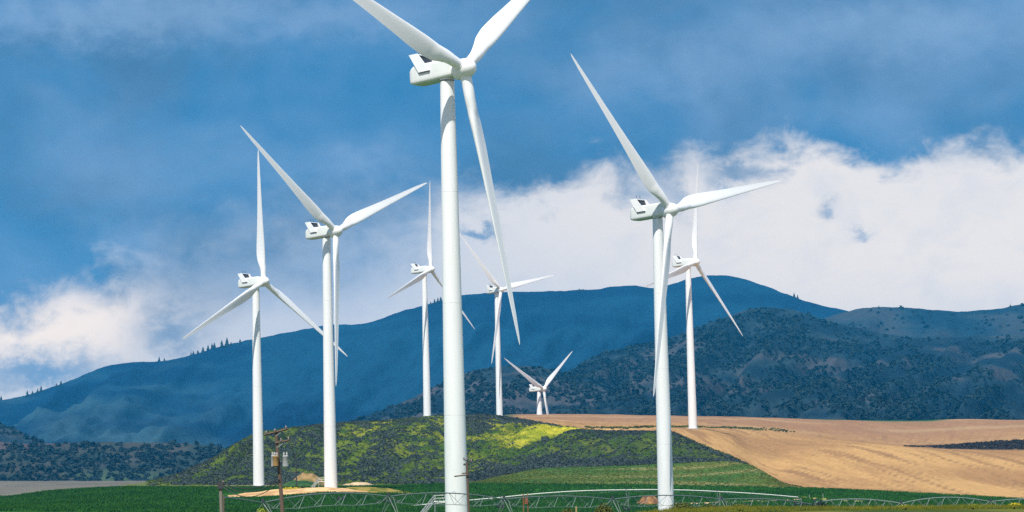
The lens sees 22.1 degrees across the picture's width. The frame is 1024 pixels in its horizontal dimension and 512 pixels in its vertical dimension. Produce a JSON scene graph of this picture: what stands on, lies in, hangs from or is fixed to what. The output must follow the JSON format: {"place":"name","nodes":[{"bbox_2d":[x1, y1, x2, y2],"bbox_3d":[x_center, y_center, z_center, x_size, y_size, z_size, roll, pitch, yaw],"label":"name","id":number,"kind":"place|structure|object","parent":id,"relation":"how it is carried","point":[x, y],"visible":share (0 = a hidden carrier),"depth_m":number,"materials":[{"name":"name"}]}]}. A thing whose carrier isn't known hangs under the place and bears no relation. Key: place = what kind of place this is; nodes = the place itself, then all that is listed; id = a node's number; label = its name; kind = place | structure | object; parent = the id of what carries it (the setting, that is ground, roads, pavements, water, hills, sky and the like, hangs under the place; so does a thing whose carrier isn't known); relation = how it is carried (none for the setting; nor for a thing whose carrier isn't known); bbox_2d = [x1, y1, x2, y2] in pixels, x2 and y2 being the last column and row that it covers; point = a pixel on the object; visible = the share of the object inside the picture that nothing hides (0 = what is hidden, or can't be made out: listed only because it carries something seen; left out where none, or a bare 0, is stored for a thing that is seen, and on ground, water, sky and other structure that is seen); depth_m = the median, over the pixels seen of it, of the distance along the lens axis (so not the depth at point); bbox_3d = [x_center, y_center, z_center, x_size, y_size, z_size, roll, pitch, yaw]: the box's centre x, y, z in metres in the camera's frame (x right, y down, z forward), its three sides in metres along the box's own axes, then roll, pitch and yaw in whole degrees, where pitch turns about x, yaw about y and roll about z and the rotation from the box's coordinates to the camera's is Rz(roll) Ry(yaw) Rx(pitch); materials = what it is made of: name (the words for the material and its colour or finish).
{"place":"outdoors","nodes":[
{"label":"outdoors","id":0,"kind":"place"},
{"bbox_2d":[0,424,46,443],"bbox_3d":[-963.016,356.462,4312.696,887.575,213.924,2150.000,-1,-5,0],"label":"scrub hill","id":1,"kind":"structure","parent":0,"point":[6,437],"depth_m":3790.10,"materials":[{"name":"blue plant"}]},
{"bbox_2d":[0,442,224,480],"bbox_3d":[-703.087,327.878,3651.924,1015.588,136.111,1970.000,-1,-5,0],"label":"scrub hill","id":2,"kind":"structure","parent":0,"point":[128,445],"depth_m":2977.56,"materials":[{"name":"green plant"}]},
{"bbox_2d":[0,474,6,480],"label":"scrub tree","id":3,"kind":"object","parent":2,"relation":"on","point":[2,477],"visible":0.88,"depth_m":2726.49,"materials":[{"name":"green plant"}]},
{"bbox_2d":[7,462,15,467],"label":"scrub tree","id":4,"kind":"object","parent":2,"relation":"on","point":[11,465],"visible":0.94,"depth_m":2872.07,"materials":[{"name":"green plant"}]},
{"bbox_2d":[9,442,17,446],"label":"scrub tree","id":5,"kind":"object","parent":2,"relation":"on","point":[12,444],"visible":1,"depth_m":3090.03,"materials":[{"name":"green plant"}]},
{"bbox_2d":[12,475,20,480],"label":"scrub tree","id":6,"kind":"object","parent":2,"relation":"on","point":[17,477],"visible":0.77,"depth_m":2720.61,"materials":[{"name":"green plant"}]},
{"bbox_2d":[24,456,32,460],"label":"scrub tree","id":7,"kind":"object","parent":2,"relation":"on","point":[27,458],"visible":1,"depth_m":2948.48,"materials":[{"name":"green plant"}]},
{"bbox_2d":[29,467,37,471],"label":"scrub tree","id":8,"kind":"object","parent":2,"relation":"on","point":[35,469],"visible":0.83,"depth_m":2853.37,"materials":[{"name":"green plant"}]},
{"bbox_2d":[35,463,46,470],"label":"scrub tree","id":9,"kind":"object","parent":2,"relation":"on","point":[42,467],"visible":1,"depth_m":2864.10,"materials":[{"name":"green plant"}]},
{"bbox_2d":[43,455,50,460],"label":"scrub tree","id":10,"kind":"object","parent":2,"relation":"on","point":[46,457],"visible":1,"depth_m":2947.75,"materials":[{"name":"green plant"}]},
{"bbox_2d":[56,466,67,471],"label":"scrub tree","id":11,"kind":"object","parent":2,"relation":"on","point":[60,468],"visible":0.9,"depth_m":2876.43,"materials":[{"name":"green plant"}]},
{"bbox_2d":[60,450,68,455],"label":"scrub tree","id":12,"kind":"object","parent":2,"relation":"on","point":[64,453],"visible":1,"depth_m":3002.89,"materials":[{"name":"green plant"}]},
{"bbox_2d":[66,473,74,477],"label":"scrub tree","id":13,"kind":"object","parent":2,"relation":"on","point":[70,475],"visible":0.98,"depth_m":2776.24,"materials":[{"name":"green plant"}]},
{"bbox_2d":[71,455,82,461],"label":"scrub tree","id":14,"kind":"object","parent":2,"relation":"on","point":[74,458],"visible":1,"depth_m":2969.72,"materials":[{"name":"green plant"}]},
{"bbox_2d":[74,468,84,473],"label":"scrub tree","id":15,"kind":"object","parent":2,"relation":"on","point":[78,470],"visible":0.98,"depth_m":2825.69,"materials":[{"name":"green plant"}]},
{"bbox_2d":[130,474,139,479],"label":"scrub tree","id":16,"kind":"object","parent":2,"relation":"on","point":[134,476],"visible":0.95,"depth_m":2772.74,"materials":[{"name":"green plant"}]},
{"bbox_2d":[152,450,160,455],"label":"scrub tree","id":17,"kind":"object","parent":2,"relation":"on","point":[157,452],"visible":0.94,"depth_m":3023.97,"materials":[{"name":"green plant"}]},
{"bbox_2d":[161,449,172,456],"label":"scrub tree","id":18,"kind":"object","parent":2,"relation":"on","point":[165,452],"visible":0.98,"depth_m":3044.10,"materials":[{"name":"green plant"}]},
{"bbox_2d":[166,457,177,463],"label":"scrub tree","id":19,"kind":"object","parent":2,"relation":"on","point":[171,460],"visible":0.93,"depth_m":2932.21,"materials":[{"name":"green plant"}]},
{"bbox_2d":[180,460,189,465],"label":"scrub tree","id":20,"kind":"object","parent":2,"relation":"on","point":[185,462],"visible":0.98,"depth_m":2935.53,"materials":[{"name":"green plant"}]},
{"bbox_2d":[181,451,192,455],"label":"scrub tree","id":21,"kind":"object","parent":2,"relation":"on","point":[185,453],"visible":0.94,"depth_m":3014.05,"materials":[{"name":"green plant"}]},
{"bbox_2d":[199,447,207,451],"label":"scrub tree","id":22,"kind":"object","parent":2,"relation":"on","point":[202,449],"visible":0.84,"depth_m":3060.78,"materials":[{"name":"green plant"}]},
{"bbox_2d":[207,453,214,457],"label":"scrub tree","id":23,"kind":"object","parent":2,"relation":"on","point":[210,455],"visible":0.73,"depth_m":3009.68,"materials":[{"name":"green plant"}]},
{"bbox_2d":[257,507,267,511],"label":"bush","id":24,"kind":"object","parent":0,"point":[261,509],"visible":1,"depth_m":119.42,"materials":[{"name":"green plant"}]},
{"bbox_2d":[0,275,847,447],"bbox_3d":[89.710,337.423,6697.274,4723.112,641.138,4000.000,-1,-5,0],"label":"mountain","id":25,"kind":"structure","parent":0,"point":[204,398],"depth_m":6659.77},
{"bbox_2d":[345,419,587,458],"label":"yellow grass","id":26,"kind":"structure","parent":0,"point":[546,428],"depth_m":1226.70,"materials":[{"name":"yellow plant"}]},
{"bbox_2d":[348,366,606,421],"bbox_3d":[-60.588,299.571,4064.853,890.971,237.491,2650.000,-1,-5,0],"label":"scrub hill","id":27,"kind":"structure","parent":0,"point":[509,374],"depth_m":3706.55,"materials":[{"name":"plant"}]},
{"bbox_2d":[0,461,1007,497],"bbox_3d":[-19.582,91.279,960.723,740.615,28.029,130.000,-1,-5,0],"label":"pasture","id":28,"kind":"structure","parent":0,"point":[644,469],"depth_m":960.48,"materials":[{"name":"green plant"}]},
{"bbox_2d":[183,150,347,485],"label":"wind turbine","id":29,"kind":"object","parent":28,"relation":"on","point":[253,284],"visible":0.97,"depth_m":938.17,"materials":[{"name":"white paint"}]},
{"bbox_2d":[294,472,323,484],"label":"sand heap","id":30,"kind":"object","parent":28,"relation":"on","point":[311,477],"visible":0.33,"depth_m":897.54,"materials":[{"name":"beige sand"}]},
{"bbox_2d":[344,482,371,485],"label":"sand heap","id":31,"kind":"object","parent":28,"relation":"on","point":[358,483],"visible":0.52,"depth_m":896.60,"materials":[{"name":"beige sand"}]},
{"bbox_2d":[472,461,796,487],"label":"pasture grass","id":32,"kind":"structure","parent":28,"relation":"on","point":[778,483],"depth_m":948.21,"materials":[{"name":"green plant"}]},
{"bbox_2d":[0,415,1017,497],"bbox_3d":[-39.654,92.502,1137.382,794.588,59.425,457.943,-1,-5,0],"label":"brush hill","id":33,"kind":"structure","parent":0,"point":[6,490],"depth_m":1132.59,"materials":[{"name":"green plant"}]},
{"bbox_2d":[388,183,473,415],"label":"wind turbine","id":34,"kind":"object","parent":33,"relation":"on","point":[424,271],"visible":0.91,"depth_m":1367.21,"materials":[{"name":"white paint"}]},
{"bbox_2d":[147,413,747,485],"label":"sagebrush cover","id":35,"kind":"object","parent":33,"relation":"on","point":[536,460],"visible":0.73,"depth_m":1101.60,"materials":[{"name":"green plant"}]},
{"bbox_2d":[541,436,549,441],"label":"bush","id":36,"kind":"object","parent":33,"relation":"on","point":[546,438],"visible":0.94,"depth_m":1176.16,"materials":[{"name":"green plant"}]},
{"bbox_2d":[0,482,1023,511],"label":"crop field","id":37,"kind":"structure","parent":0,"point":[227,494],"depth_m":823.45,"materials":[{"name":"green plant"}]},
{"bbox_2d":[223,495,224,511],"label":"fence post","id":38,"kind":"object","parent":37,"relation":"on","point":[223,503],"visible":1,"depth_m":298.69,"materials":[{"name":"brown wood"}]},
{"bbox_2d":[264,425,289,511],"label":"transformer pole","id":39,"kind":"object","parent":37,"relation":"on","point":[275,460],"visible":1,"depth_m":185.32,"materials":[{"name":"brown wood"}]},
{"bbox_2d":[223,479,277,488],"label":"power cable","id":40,"kind":"object","parent":39,"relation":"attached to","point":[251,488],"visible":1,"depth_m":187.22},
{"bbox_2d":[222,481,279,496],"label":"power cable","id":41,"kind":"object","parent":39,"relation":"attached to","point":[251,496],"visible":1,"depth_m":186.97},
{"bbox_2d":[224,479,279,491],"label":"power cable","id":42,"kind":"object","parent":39,"relation":"attached to","point":[253,491],"visible":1,"depth_m":186.79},
{"bbox_2d":[228,487,365,496],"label":"dirt pad","id":43,"kind":"object","parent":37,"relation":"on","point":[297,491],"visible":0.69,"depth_m":782.04,"materials":[{"name":"beige soil"}]},
{"bbox_2d":[295,453,296,487],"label":"utility pole","id":44,"kind":"object","parent":43,"relation":"on","point":[296,469],"visible":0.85,"depth_m":812.42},
{"bbox_2d":[240,125,426,487],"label":"wind turbine","id":45,"kind":"object","parent":43,"relation":"on","point":[326,233],"visible":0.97,"depth_m":800.41,"materials":[{"name":"white paint"}]},
{"bbox_2d":[282,480,321,486],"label":"grass bank","id":46,"kind":"structure","parent":37,"relation":"on","point":[299,483],"depth_m":876.73,"materials":[{"name":"green plant"}]},
{"bbox_2d":[341,487,411,492],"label":"pad","id":47,"kind":"object","parent":37,"relation":"on","point":[372,489],"depth_m":801.75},
{"bbox_2d":[353,0,529,511],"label":"wind turbine","id":48,"kind":"object","parent":37,"relation":"on","point":[433,61],"visible":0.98,"depth_m":449.33,"materials":[{"name":"white paint"}]},
{"bbox_2d":[454,457,471,511],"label":"utility pole","id":49,"kind":"object","parent":37,"relation":"on","point":[467,487],"visible":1,"depth_m":214.09,"materials":[{"name":"brown wood"}]},
{"bbox_2d":[225,491,819,511],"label":"irrigation pivot","id":50,"kind":"object","parent":37,"relation":"on","point":[445,493],"visible":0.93,"depth_m":344.51,"materials":[{"name":"metal"}]},
{"bbox_2d":[523,494,527,511],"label":"pump box","id":51,"kind":"object","parent":37,"relation":"on","point":[526,501],"visible":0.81,"depth_m":354.30,"materials":[{"name":"paint"}]},
{"bbox_2d":[337,488,802,510],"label":"irrigation pivot","id":52,"kind":"object","parent":37,"relation":"on","point":[502,506],"visible":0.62,"depth_m":711.70,"materials":[{"name":"metal"}]},
{"bbox_2d":[637,496,657,503],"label":"dirt mound","id":53,"kind":"object","parent":37,"relation":"on","point":[642,500],"visible":0.42,"depth_m":767.19,"materials":[{"name":"beige soil"}]},
{"bbox_2d":[571,54,779,510],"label":"wind turbine","id":54,"kind":"object","parent":37,"relation":"on","point":[641,210],"visible":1,"depth_m":638.77,"materials":[{"name":"white paint"}]},
{"bbox_2d":[812,500,828,510],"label":"bush","id":55,"kind":"object","parent":37,"relation":"on","point":[821,503],"visible":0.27,"depth_m":392.81,"materials":[{"name":"green plant"}]},
{"bbox_2d":[813,496,1023,507],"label":"irrigation pivot","id":56,"kind":"object","parent":37,"relation":"on","point":[901,503],"visible":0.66,"depth_m":424.32,"materials":[{"name":"metal"}]},
{"bbox_2d":[0,414,1023,497],"bbox_3d":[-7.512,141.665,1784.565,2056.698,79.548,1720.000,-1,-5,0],"label":"ploughed field","id":57,"kind":"structure","parent":0,"point":[859,454],"depth_m":1213.15,"materials":[{"name":"brown soil"}]},
{"bbox_2d":[460,234,553,415],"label":"wind turbine","id":58,"kind":"object","parent":57,"relation":"on","point":[498,290],"visible":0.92,"depth_m":1610.91,"materials":[{"name":"white paint"}]},
{"bbox_2d":[504,352,571,414],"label":"wind turbine","id":59,"kind":"object","parent":57,"relation":"on","point":[535,386],"visible":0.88,"depth_m":1829.06,"materials":[{"name":"white paint"}]},
{"bbox_2d":[584,425,802,486],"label":"field weeds","id":60,"kind":"object","parent":57,"relation":"on","point":[672,426],"visible":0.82,"depth_m":1266.02,"materials":[{"name":"green plant"}]},
{"bbox_2d":[645,165,742,428],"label":"wind turbine","id":61,"kind":"object","parent":57,"relation":"on","point":[685,265],"visible":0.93,"depth_m":1203.22,"materials":[{"name":"white paint"}]},
{"bbox_2d":[903,439,1023,449],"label":"gully brush","id":62,"kind":"object","parent":57,"relation":"on","point":[1005,444],"visible":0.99,"depth_m":1365.44,"materials":[{"name":"plant"}]},
{"bbox_2d":[0,0,1023,399],"label":"sky","id":63,"kind":"structure","parent":0,"point":[891,132],"materials":[{"name":"blue"}]},
{"bbox_2d":[548,307,1023,420],"bbox_3d":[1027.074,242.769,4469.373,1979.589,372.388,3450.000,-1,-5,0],"label":"scrub hill","id":64,"kind":"structure","parent":0,"point":[1002,365],"depth_m":4028.46,"materials":[{"name":"plant"}]},
{"bbox_2d":[0,303,1023,480],"bbox_3d":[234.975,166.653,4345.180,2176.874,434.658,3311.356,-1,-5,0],"label":"scrub woodland","id":65,"kind":"object","parent":64,"relation":"on","point":[846,404],"visible":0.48,"depth_m":3707.13,"materials":[{"name":"green plant"}]},
{"bbox_2d":[800,509,1023,511],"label":"roadside verge","id":66,"kind":"structure","parent":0,"point":[992,510],"depth_m":88.35,"materials":[{"name":"green plant"}]},
{"bbox_2d":[217,480,223,511],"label":"utility pole","id":67,"kind":"object","parent":66,"relation":"on","point":[220,485],"visible":1,"depth_m":189.12,"materials":[{"name":"grey wood"}]},
{"bbox_2d":[560,508,574,511],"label":"bush","id":68,"kind":"object","parent":66,"relation":"on","point":[565,510],"visible":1,"depth_m":112.35,"materials":[{"name":"green plant"}]},
{"bbox_2d":[595,503,613,511],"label":"bush","id":69,"kind":"object","parent":66,"relation":"on","point":[602,508],"visible":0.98,"depth_m":112.31,"materials":[{"name":"green plant"}]},
{"bbox_2d":[666,502,692,509],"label":"bush","id":70,"kind":"object","parent":66,"relation":"on","point":[685,505],"visible":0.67,"depth_m":111.23,"materials":[{"name":"green plant"}]},
{"bbox_2d":[698,504,718,511],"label":"bush","id":71,"kind":"object","parent":66,"relation":"on","point":[707,505],"visible":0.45,"depth_m":110.31,"materials":[{"name":"green plant"}]},
{"bbox_2d":[732,504,752,510],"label":"bush","id":72,"kind":"object","parent":66,"relation":"on","point":[741,505],"visible":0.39,"depth_m":110.44,"materials":[{"name":"green plant"}]},
{"bbox_2d":[608,503,1023,511],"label":"verge grass","id":73,"kind":"structure","parent":66,"relation":"on","point":[727,508],"depth_m":105.25,"materials":[{"name":"green plant"}]},
{"bbox_2d":[824,304,1023,337],"bbox_3d":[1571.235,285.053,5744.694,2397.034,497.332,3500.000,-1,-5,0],"label":"ridge","id":74,"kind":"structure","parent":0,"point":[940,326],"depth_m":5875.38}
]}

